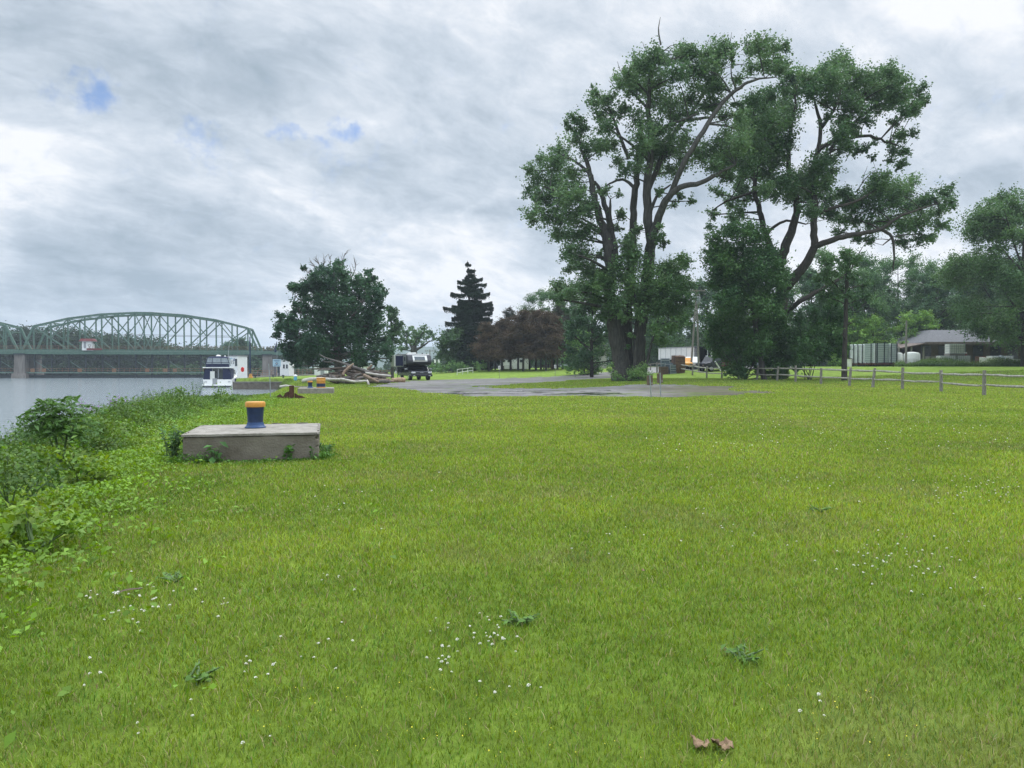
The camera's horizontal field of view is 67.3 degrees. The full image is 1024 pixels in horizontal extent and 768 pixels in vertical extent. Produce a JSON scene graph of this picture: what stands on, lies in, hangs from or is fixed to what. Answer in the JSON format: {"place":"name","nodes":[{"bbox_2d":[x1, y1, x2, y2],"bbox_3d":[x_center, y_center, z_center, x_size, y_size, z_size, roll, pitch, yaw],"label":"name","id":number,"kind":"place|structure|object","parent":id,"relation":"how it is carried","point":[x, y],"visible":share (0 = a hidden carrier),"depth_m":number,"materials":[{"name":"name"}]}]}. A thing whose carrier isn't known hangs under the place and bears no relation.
{"place":"outdoors","nodes":[
{"label":"outdoors","id":0,"kind":"place"},
{"bbox_2d":[0,378,277,440],"bbox_3d":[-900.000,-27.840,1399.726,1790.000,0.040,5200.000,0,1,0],"label":"river water","id":1,"kind":"structure","parent":0,"point":[19,396],"depth_m":101.44,"materials":[{"name":"grey liquid"}]},
{"bbox_2d":[0,354,260,377],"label":"movable dam","id":2,"kind":"structure","parent":1,"relation":"in","point":[102,359],"depth_m":218.69,"materials":[{"name":"metal"}]},
{"bbox_2d":[0,312,294,377],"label":"truss bridge","id":3,"kind":"structure","parent":1,"relation":"in","point":[23,365],"depth_m":221.46,"materials":[{"name":"green paint"}]},
{"bbox_2d":[79,339,101,350],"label":"operator house","id":4,"kind":"structure","parent":3,"relation":"on","point":[87,344],"depth_m":216.12,"materials":[{"name":"white paint"}]},
{"bbox_2d":[202,351,236,386],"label":"motor cruiser","id":5,"kind":"object","parent":1,"relation":"on","point":[217,369],"visible":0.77,"depth_m":118.19,"materials":[{"name":"white paint"}]},
{"bbox_2d":[54,346,648,367],"bbox_3d":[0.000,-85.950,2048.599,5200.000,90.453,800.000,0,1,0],"label":"hills","id":6,"kind":"structure","parent":0,"point":[419,351],"depth_m":1886.82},
{"bbox_2d":[0,366,1023,767],"bbox_3d":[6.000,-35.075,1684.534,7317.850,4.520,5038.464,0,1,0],"label":"ground","id":7,"kind":"structure","parent":0,"point":[542,372],"depth_m":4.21,"materials":[{"name":"green plant"}]},
{"bbox_2d":[0,439,82,506],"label":"bank shrub","id":8,"kind":"object","parent":7,"relation":"on","point":[15,478],"visible":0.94,"depth_m":8.61,"materials":[{"name":"green plant"}]},
{"bbox_2d":[0,445,85,489],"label":"bank shrub","id":9,"kind":"object","parent":7,"relation":"on","point":[49,448],"visible":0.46,"depth_m":9.92,"materials":[{"name":"green plant"}]},
{"bbox_2d":[0,484,97,557],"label":"bank shrub","id":10,"kind":"object","parent":7,"relation":"on","point":[21,526],"visible":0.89,"depth_m":6.66,"materials":[{"name":"green plant"}]},
{"bbox_2d":[15,394,108,462],"bbox_3d":[-7.356,0.825,12.424,1.545,1.322,1.128,0,1,0],"label":"sumac sapling","id":11,"kind":"object","parent":7,"relation":"on","point":[49,423],"visible":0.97,"depth_m":12.29,"materials":[{"name":"green plant"}]},
{"bbox_2d":[53,435,130,483],"bbox_3d":[-5.562,1.044,10.233,0.879,0.735,0.866,0,1,-18],"label":"bank shrub","id":12,"kind":"object","parent":7,"relation":"on","point":[90,468],"visible":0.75,"depth_m":10.18,"materials":[{"name":"green plant"}]},
{"bbox_2d":[62,411,136,451],"bbox_3d":[-7.820,0.956,14.529,1.268,0.882,1.227,0,1,-19],"label":"bank shrub","id":13,"kind":"object","parent":7,"relation":"on","point":[104,427],"visible":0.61,"depth_m":14.55,"materials":[{"name":"green plant"}]},
{"bbox_2d":[85,393,166,425],"bbox_3d":[-9.510,0.773,19.062,1.736,1.116,1.539,0,1,-15],"label":"bank shrub","id":14,"kind":"object","parent":7,"relation":"on","point":[119,405],"visible":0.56,"depth_m":18.95,"materials":[{"name":"green plant"}]},
{"bbox_2d":[0,378,298,554],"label":"riverbank weeds","id":15,"kind":"object","parent":7,"relation":"on","point":[175,411],"visible":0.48,"depth_m":15.67,"materials":[{"name":"green plant"}]},
{"bbox_2d":[0,320,308,374],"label":"riverside wood","id":16,"kind":"object","parent":7,"relation":"on","point":[127,361],"visible":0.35,"depth_m":289.58,"materials":[{"name":"green plant"}]},
{"bbox_2d":[158,424,178,454],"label":"tall weed","id":17,"kind":"object","parent":7,"relation":"on","point":[164,431],"visible":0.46,"depth_m":13.43,"materials":[{"name":"green plant"}]},
{"bbox_2d":[155,569,186,582],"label":"plantain tuft","id":18,"kind":"object","parent":7,"relation":"on","point":[168,576],"visible":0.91,"depth_m":5.73,"materials":[{"name":"green plant"}]},
{"bbox_2d":[159,430,185,457],"bbox_3d":[-5.737,1.047,13.074,0.436,0.534,0.382,0,1,0],"label":"tall weed","id":19,"kind":"object","parent":7,"relation":"on","point":[173,451],"visible":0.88,"depth_m":13.01,"materials":[{"name":"green plant"}]},
{"bbox_2d":[158,383,203,406],"bbox_3d":[-11.661,0.591,26.960,1.660,1.282,1.342,0,1,0],"label":"bank shrub","id":20,"kind":"object","parent":7,"relation":"on","point":[179,392],"visible":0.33,"depth_m":27.01,"materials":[{"name":"green plant"}]},
{"bbox_2d":[0,393,396,748],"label":"creeping ground cover","id":21,"kind":"object","parent":7,"relation":"on","point":[10,737],"visible":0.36,"depth_m":7.73,"materials":[{"name":"green plant"}]},
{"bbox_2d":[183,659,223,685],"bbox_3d":[-1.609,1.484,3.925,0.204,0.079,0.239,1,1,28],"label":"plantain tuft","id":22,"kind":"object","parent":7,"relation":"on","point":[202,676],"visible":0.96,"depth_m":3.92,"materials":[{"name":"green plant"}]},
{"bbox_2d":[203,442,227,463],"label":"burdock plant","id":23,"kind":"object","parent":7,"relation":"on","point":[212,459],"visible":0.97,"depth_m":12.75,"materials":[{"name":"green plant"}]},
{"bbox_2d":[203,382,239,402],"bbox_3d":[-12.427,0.568,33.142,1.678,1.347,1.864,0,1,0],"label":"bank shrub","id":24,"kind":"object","parent":7,"relation":"on","point":[226,396],"visible":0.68,"depth_m":32.89,"materials":[{"name":"green plant"}]},
{"bbox_2d":[228,356,246,377],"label":"lock cabin","id":25,"kind":"object","parent":7,"relation":"on","point":[238,362],"visible":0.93,"depth_m":140.88,"materials":[{"name":"white paint"}]},
{"bbox_2d":[219,336,261,367],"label":"riverside tree","id":26,"kind":"object","parent":7,"relation":"on","point":[243,342],"visible":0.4,"depth_m":259.36,"materials":[{"name":"green plant"}]},
{"bbox_2d":[181,422,320,462],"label":"mooring block","id":27,"kind":"structure","parent":7,"relation":"on","point":[271,441],"depth_m":13.08,"materials":[{"name":"concrete"}]},
{"bbox_2d":[245,401,265,427],"bbox_3d":[-4.760,0.566,14.266,0.380,0.486,0.380,0,1,0],"label":"mooring bollard","id":28,"kind":"object","parent":27,"relation":"on","point":[255,411],"visible":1,"depth_m":14.14,"materials":[{"name":"blue metal"}]},
{"bbox_2d":[165,444,337,464],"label":"foot weeds","id":29,"kind":"object","parent":7,"relation":"on","point":[322,455],"visible":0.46,"depth_m":12.90,"materials":[{"name":"green plant"}]},
{"bbox_2d":[233,382,281,388],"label":"dock wall","id":30,"kind":"structure","parent":7,"relation":"on","point":[253,385],"depth_m":106.29,"materials":[{"name":"concrete"}]},
{"bbox_2d":[247,374,313,377],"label":"lock wall","id":31,"kind":"structure","parent":7,"relation":"on","point":[281,376],"depth_m":157.03,"materials":[{"name":"concrete"}]},
{"bbox_2d":[280,359,293,375],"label":"lock house","id":32,"kind":"structure","parent":31,"relation":"on","point":[286,369],"depth_m":156.82,"materials":[{"name":"white paint"}]},
{"bbox_2d":[277,385,304,398],"bbox_3d":[-10.852,0.467,38.344,1.750,0.780,0.180,0,1,-8],"label":"tree stump","id":33,"kind":"object","parent":7,"relation":"on","point":[289,393],"visible":0.67,"depth_m":38.24,"materials":[{"name":"brown wood"}]},
{"bbox_2d":[298,387,333,393],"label":"mooring block","id":34,"kind":"structure","parent":7,"relation":"on","point":[314,390],"depth_m":45.01,"materials":[{"name":"concrete"}]},
{"bbox_2d":[302,377,340,382],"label":"log","id":35,"kind":"object","parent":7,"relation":"on","point":[305,380],"visible":0.85,"depth_m":68.88,"materials":[{"name":"grey wood"}]},
{"bbox_2d":[269,250,398,373],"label":"dark maple tree","id":36,"kind":"object","parent":7,"relation":"on","point":[354,331],"visible":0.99,"depth_m":94.46,"materials":[{"name":"green plant"}]},
{"bbox_2d":[383,304,405,377],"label":"narrow tree","id":37,"kind":"object","parent":7,"relation":"on","point":[395,326],"visible":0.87,"depth_m":107.05,"materials":[{"name":"green plant"}]},
{"bbox_2d":[391,353,432,379],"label":"camper truck","id":38,"kind":"object","parent":7,"relation":"on","point":[410,365],"visible":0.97,"depth_m":94.24,"materials":[{"name":"black paint"}]},
{"bbox_2d":[396,323,436,353],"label":"spreading tree","id":39,"kind":"object","parent":7,"relation":"on","point":[416,338],"visible":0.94,"depth_m":149.72,"materials":[{"name":"green plant"}]},
{"bbox_2d":[432,325,471,370],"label":"hemlock tree","id":40,"kind":"object","parent":7,"relation":"on","point":[447,340],"visible":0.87,"depth_m":133.58,"materials":[{"name":"green plant"}]},
{"bbox_2d":[428,360,486,373],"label":"slope shrub","id":41,"kind":"object","parent":7,"relation":"on","point":[460,366],"visible":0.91,"depth_m":127.56,"materials":[{"name":"green plant"}]},
{"bbox_2d":[443,261,499,371],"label":"spruce tree","id":42,"kind":"object","parent":7,"relation":"on","point":[468,317],"visible":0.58,"depth_m":135.98,"materials":[{"name":"green plant"}]},
{"bbox_2d":[468,321,505,370],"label":"maple tree","id":43,"kind":"object","parent":7,"relation":"on","point":[493,352],"visible":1,"depth_m":126.70,"materials":[{"name":"brown plant"}]},
{"bbox_2d":[485,316,516,369],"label":"maple tree","id":44,"kind":"object","parent":7,"relation":"on","point":[501,322],"visible":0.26,"depth_m":132.49,"materials":[{"name":"brown plant"}]},
{"bbox_2d":[494,306,515,369],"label":"maple tree","id":45,"kind":"object","parent":7,"relation":"on","point":[509,311],"visible":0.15,"depth_m":138.98,"materials":[{"name":"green plant"}]},
{"bbox_2d":[500,358,528,369],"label":"white trailer home","id":46,"kind":"object","parent":7,"relation":"on","point":[506,364],"visible":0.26,"depth_m":151.95,"materials":[{"name":"paint"}]},
{"bbox_2d":[504,315,526,369],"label":"tree","id":47,"kind":"object","parent":7,"relation":"on","point":[514,317],"visible":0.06,"depth_m":135.70,"materials":[{"name":"brown plant"}]},
{"bbox_2d":[496,609,539,625],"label":"plantain tuft","id":48,"kind":"object","parent":7,"relation":"on","point":[514,616],"visible":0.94,"depth_m":4.77,"materials":[{"name":"green plant"}]},
{"bbox_2d":[501,308,543,370],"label":"tree","id":49,"kind":"object","parent":7,"relation":"on","point":[522,348],"visible":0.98,"depth_m":126.93,"materials":[{"name":"brown plant"}]},
{"bbox_2d":[149,330,902,374],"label":"distant wood","id":50,"kind":"object","parent":7,"relation":"on","point":[311,371],"visible":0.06,"depth_m":256.60,"materials":[{"name":"green plant"}]},
{"bbox_2d":[519,307,555,369],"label":"tree","id":51,"kind":"object","parent":7,"relation":"on","point":[535,313],"visible":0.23,"depth_m":133.03,"materials":[{"name":"brown plant"}]},
{"bbox_2d":[513,288,574,368],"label":"background tree","id":52,"kind":"object","parent":7,"relation":"on","point":[543,295],"visible":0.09,"depth_m":170.04,"materials":[{"name":"green plant"}]},
{"bbox_2d":[527,309,563,370],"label":"tree","id":53,"kind":"object","parent":7,"relation":"on","point":[548,352],"visible":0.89,"depth_m":126.84,"materials":[{"name":"brown plant"}]},
{"bbox_2d":[536,314,567,369],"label":"tree","id":54,"kind":"object","parent":7,"relation":"on","point":[558,324],"visible":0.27,"depth_m":131.56,"materials":[{"name":"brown plant"}]},
{"bbox_2d":[549,304,578,368],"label":"tree","id":55,"kind":"object","parent":7,"relation":"on","point":[559,311],"visible":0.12,"depth_m":137.48,"materials":[{"name":"brown plant"}]},
{"bbox_2d":[550,298,590,363],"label":"background tree","id":56,"kind":"object","parent":7,"relation":"on","point":[570,305],"visible":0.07,"depth_m":148.78,"materials":[{"name":"green plant"}]},
{"bbox_2d":[374,367,776,396],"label":"gravel lot","id":57,"kind":"structure","parent":7,"relation":"on","point":[460,386],"depth_m":53.20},
{"bbox_2d":[445,390,621,395],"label":"puddle","id":58,"kind":"object","parent":57,"relation":"on","point":[533,392],"visible":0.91,"depth_m":45.69,"materials":[{"name":"grey liquid"}]},
{"bbox_2d":[561,329,604,374],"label":"bushy tree","id":59,"kind":"object","parent":7,"relation":"on","point":[567,368],"visible":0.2,"depth_m":111.26,"materials":[{"name":"green plant"}]},
{"bbox_2d":[558,280,621,376],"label":"background tree","id":60,"kind":"object","parent":7,"relation":"on","point":[598,338],"visible":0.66,"depth_m":99.29,"materials":[{"name":"green plant"}]},
{"bbox_2d":[604,284,648,362],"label":"background tree","id":61,"kind":"object","parent":7,"relation":"on","point":[633,321],"visible":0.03,"depth_m":148.70,"materials":[{"name":"green plant"}]},
{"bbox_2d":[606,360,652,380],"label":"ground shrub","id":62,"kind":"object","parent":7,"relation":"on","point":[636,373],"visible":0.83,"depth_m":70.90,"materials":[{"name":"green plant"}]},
{"bbox_2d":[582,241,707,379],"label":"maple sapling thicket","id":63,"kind":"object","parent":7,"relation":"on","point":[668,287],"visible":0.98,"depth_m":71.53,"materials":[{"name":"green plant"}]},
{"bbox_2d":[516,20,795,380],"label":"cottonwood tree","id":64,"kind":"object","parent":7,"relation":"on","point":[650,149],"visible":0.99,"depth_m":72.37,"materials":[{"name":"green plant"}]},
{"bbox_2d":[632,275,699,363],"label":"background tree","id":65,"kind":"object","parent":7,"relation":"on","point":[678,341],"visible":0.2,"depth_m":137.21,"materials":[{"name":"green plant"}]},
{"bbox_2d":[674,355,684,372],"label":"wooden crate","id":66,"kind":"object","parent":7,"relation":"on","point":[679,360],"visible":0.91,"depth_m":99.38,"materials":[{"name":"brown wood"}]},
{"bbox_2d":[690,289,704,361],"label":"utility pole","id":67,"kind":"object","parent":7,"relation":"on","point":[696,290],"visible":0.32,"depth_m":103.77,"materials":[{"name":"brown wood"}]},
{"bbox_2d":[696,294,699,370],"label":"utility pole","id":68,"kind":"object","parent":7,"relation":"on","point":[698,357],"visible":0.84,"depth_m":99.79,"materials":[{"name":"brown wood"}]},
{"bbox_2d":[690,734,709,748],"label":"dry leaf","id":69,"kind":"object","parent":7,"relation":"on","point":[697,742],"visible":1,"depth_m":3.21,"materials":[{"name":"brown plant"}]},
{"bbox_2d":[682,276,722,360],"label":"background tree","id":70,"kind":"object","parent":7,"relation":"on","point":[705,302],"visible":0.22,"depth_m":148.63,"materials":[{"name":"green plant"}]},
{"bbox_2d":[695,355,740,371],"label":"black truck","id":71,"kind":"object","parent":7,"relation":"on","point":[709,362],"visible":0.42,"depth_m":99.70,"materials":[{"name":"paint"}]},
{"bbox_2d":[710,737,733,750],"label":"dry leaf","id":72,"kind":"object","parent":7,"relation":"on","point":[726,743],"visible":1,"depth_m":3.20,"materials":[{"name":"brown plant"}]},
{"bbox_2d":[453,402,1011,450],"bbox_3d":[8.714,1.003,23.963,23.799,0.066,19.855,0,1,0],"label":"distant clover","id":73,"kind":"object","parent":7,"relation":"on","point":[809,415],"visible":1,"depth_m":19.92,"materials":[{"name":"white plant"}]},
{"bbox_2d":[700,273,769,360],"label":"background tree","id":74,"kind":"object","parent":7,"relation":"on","point":[712,304],"depth_m":136.91,"materials":[{"name":"green plant"}]},
{"bbox_2d":[721,642,767,664],"bbox_3d":[1.283,1.475,4.215,0.200,0.078,0.269,-1,2,-43],"label":"plantain tuft","id":75,"kind":"object","parent":7,"relation":"on","point":[742,654],"visible":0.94,"depth_m":4.20,"materials":[{"name":"green plant"}]},
{"bbox_2d":[693,212,797,379],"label":"maple tree","id":76,"kind":"object","parent":7,"relation":"on","point":[757,267],"visible":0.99,"depth_m":73.72,"materials":[{"name":"green plant"}]},
{"bbox_2d":[693,301,800,379],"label":"shrub thicket","id":77,"kind":"object","parent":7,"relation":"on","point":[751,343],"visible":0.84,"depth_m":76.24,"materials":[{"name":"green plant"}]},
{"bbox_2d":[775,289,857,379],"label":"shrub thicket","id":78,"kind":"object","parent":7,"relation":"on","point":[805,342],"visible":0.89,"depth_m":73.91,"materials":[{"name":"green plant"}]},
{"bbox_2d":[787,264,853,366],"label":"background tree","id":79,"kind":"object","parent":7,"relation":"on","point":[804,281],"visible":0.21,"depth_m":128.81,"materials":[{"name":"green plant"}]},
{"bbox_2d":[698,43,960,378],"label":"cottonwood tree","id":80,"kind":"object","parent":7,"relation":"on","point":[885,84],"visible":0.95,"depth_m":79.11,"materials":[{"name":"green plant"}]},
{"bbox_2d":[656,362,1023,395],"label":"split rail fence","id":81,"kind":"object","parent":7,"relation":"on","point":[940,373],"visible":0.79,"depth_m":51.56,"materials":[{"name":"grey wood"}]},
{"bbox_2d":[809,245,873,380],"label":"slim tree","id":82,"kind":"object","parent":7,"relation":"on","point":[834,273],"visible":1,"depth_m":70.46,"materials":[{"name":"green plant"}]},
{"bbox_2d":[789,245,898,363],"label":"background tree","id":83,"kind":"object","parent":7,"relation":"on","point":[869,263],"visible":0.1,"depth_m":134.83,"materials":[{"name":"green plant"}]},
{"bbox_2d":[826,313,873,366],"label":"bushy young tree","id":84,"kind":"object","parent":7,"relation":"on","point":[839,361],"visible":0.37,"depth_m":120.89,"materials":[{"name":"green plant"}]},
{"bbox_2d":[805,266,902,366],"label":"background tree","id":85,"kind":"object","parent":7,"relation":"on","point":[875,297],"visible":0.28,"depth_m":125.99,"materials":[{"name":"green plant"}]},
{"bbox_2d":[849,343,890,366],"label":"panel trailer","id":86,"kind":"object","parent":7,"relation":"on","point":[857,353],"visible":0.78,"depth_m":105.73,"materials":[{"name":"metal"}]},
{"bbox_2d":[843,270,906,338],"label":"background tree","id":87,"kind":"object","parent":7,"relation":"on","point":[895,313],"visible":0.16,"depth_m":132.88,"materials":[{"name":"green plant"}]},
{"bbox_2d":[849,313,908,366],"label":"bushy young tree","id":88,"kind":"object","parent":7,"relation":"on","point":[873,323],"visible":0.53,"depth_m":120.51,"materials":[{"name":"green plant"}]},
{"bbox_2d":[864,343,897,364],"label":"panel trailer","id":89,"kind":"object","parent":7,"relation":"on","point":[882,352],"visible":0.88,"depth_m":103.77,"materials":[{"name":"metal"}]},
{"bbox_2d":[865,249,937,338],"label":"background tree","id":90,"kind":"object","parent":7,"relation":"on","point":[886,266],"visible":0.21,"depth_m":147.59,"materials":[{"name":"green plant"}]},
{"bbox_2d":[878,309,940,349],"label":"bushy young tree","id":91,"kind":"object","parent":7,"relation":"on","point":[917,319],"visible":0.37,"depth_m":121.99,"materials":[{"name":"green plant"}]},
{"bbox_2d":[903,351,919,362],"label":"water tank","id":92,"kind":"object","parent":7,"relation":"on","point":[912,356],"visible":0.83,"depth_m":102.62,"materials":[{"name":"white plastic"}]},
{"bbox_2d":[900,267,971,330],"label":"background tree","id":93,"kind":"object","parent":7,"relation":"on","point":[927,301],"visible":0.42,"depth_m":128.81,"materials":[{"name":"green plant"}]},
{"bbox_2d":[890,253,997,338],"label":"background tree","id":94,"kind":"object","parent":7,"relation":"on","point":[908,291],"visible":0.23,"depth_m":136.91,"materials":[{"name":"green plant"}]},
{"bbox_2d":[886,330,1020,366],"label":"barn","id":95,"kind":"structure","parent":7,"relation":"on","point":[928,343],"depth_m":115.37,"materials":[{"name":"grey wood"}]},
{"bbox_2d":[893,356,1019,366],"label":"tall weeds","id":96,"kind":"object","parent":7,"relation":"on","point":[994,362],"visible":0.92,"depth_m":99.98,"materials":[{"name":"green plant"}]},
{"bbox_2d":[955,356,970,361],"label":"tote tank","id":97,"kind":"object","parent":7,"relation":"on","point":[962,357],"visible":0.41,"depth_m":103.31,"materials":[{"name":"grey plastic"}]},
{"bbox_2d":[944,344,965,355],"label":"tote tank","id":98,"kind":"object","parent":97,"relation":"on","point":[955,349],"visible":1,"depth_m":103.28,"materials":[{"name":"white plastic"}]},
{"bbox_2d":[934,251,1000,329],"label":"background tree","id":99,"kind":"object","parent":7,"relation":"on","point":[983,293],"visible":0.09,"depth_m":131.22,"materials":[{"name":"green plant"}]},
{"bbox_2d":[919,181,1023,366],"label":"background tree","id":100,"kind":"object","parent":7,"relation":"on","point":[999,221],"visible":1,"depth_m":94.57,"materials":[{"name":"green plant"}]},
{"bbox_2d":[952,251,1019,325],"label":"background tree","id":101,"kind":"object","parent":7,"relation":"on","point":[988,294],"visible":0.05,"depth_m":129.39,"materials":[{"name":"green plant"}]},
{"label":"log","id":102,"kind":"object","parent":7,"relation":"on","visible":0},
{"bbox_2d":[319,354,379,378],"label":"log","id":103,"kind":"object","parent":102,"relation":"on","point":[357,368],"visible":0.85,"depth_m":71.93,"materials":[{"name":"wood"}]},
{"bbox_2d":[0,0,1023,355],"label":"sky","id":104,"kind":"structure","parent":0,"point":[187,157],"materials":[{"name":"grey"}]},
{"bbox_2d":[647,367,752,373],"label":"yard track","id":105,"kind":"structure","parent":0,"point":[652,369],"depth_m":108.01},
{"bbox_2d":[658,346,711,360],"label":"semi trailer","id":106,"kind":"object","parent":105,"relation":"on","point":[667,352],"visible":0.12,"depth_m":111.59,"materials":[{"name":"white paint"}]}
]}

